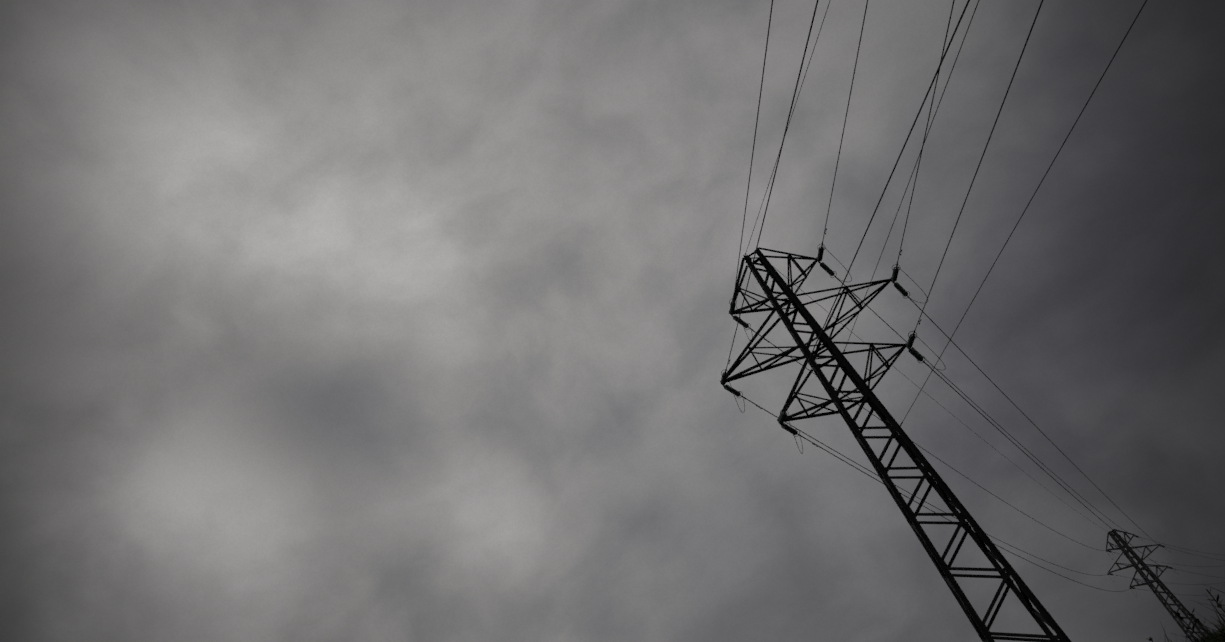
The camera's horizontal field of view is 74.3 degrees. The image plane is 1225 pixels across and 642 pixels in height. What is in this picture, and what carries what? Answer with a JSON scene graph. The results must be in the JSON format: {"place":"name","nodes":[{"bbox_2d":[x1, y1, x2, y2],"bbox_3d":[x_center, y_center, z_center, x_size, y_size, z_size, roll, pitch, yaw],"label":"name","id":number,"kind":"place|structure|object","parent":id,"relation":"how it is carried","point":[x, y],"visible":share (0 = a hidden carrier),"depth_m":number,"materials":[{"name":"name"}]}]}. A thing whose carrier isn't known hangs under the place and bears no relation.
{"place":"outdoors","nodes":[
{"label":"outdoors","id":0,"kind":"place"},
{"bbox_2d":[0,0,1224,641],"label":"sky","id":1,"kind":"structure","parent":0,"point":[320,320],"materials":[{"name":"grey"}]},
{"bbox_2d":[1148,581,1224,641],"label":"tree branches","id":2,"kind":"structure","parent":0,"point":[1220,635],"depth_m":4.78,"materials":[{"name":"black plant"}]},
{"bbox_3d":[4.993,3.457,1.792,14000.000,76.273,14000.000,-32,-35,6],"label":"terrain","id":3,"kind":"structure","parent":0,"visible":0},
{"bbox_2d":[720,247,1071,641],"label":"pylon","id":4,"kind":"object","parent":3,"relation":"on","point":[1025,595],"visible":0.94,"depth_m":38.08,"materials":[{"name":"metal"}]},
{"bbox_2d":[721,228,1175,589],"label":"line hardware","id":5,"kind":"structure","parent":4,"relation":"attached to","point":[843,352],"depth_m":40.86,"materials":[{"name":"metal"}]},
{"bbox_2d":[721,246,1171,588],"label":"insulator discs","id":6,"kind":"object","parent":5,"relation":"on","point":[903,292],"visible":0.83,"depth_m":40.98,"materials":[{"name":"black glass"}]},
{"bbox_2d":[726,0,1224,595],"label":"conductors","id":7,"kind":"structure","parent":5,"relation":"on","point":[900,250],"depth_m":29.97,"materials":[{"name":"metal"}]},
{"bbox_2d":[1106,529,1213,641],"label":"pylon","id":8,"kind":"object","parent":3,"relation":"on","point":[1134,564],"visible":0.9,"depth_m":139.49,"materials":[{"name":"metal"}]}
]}

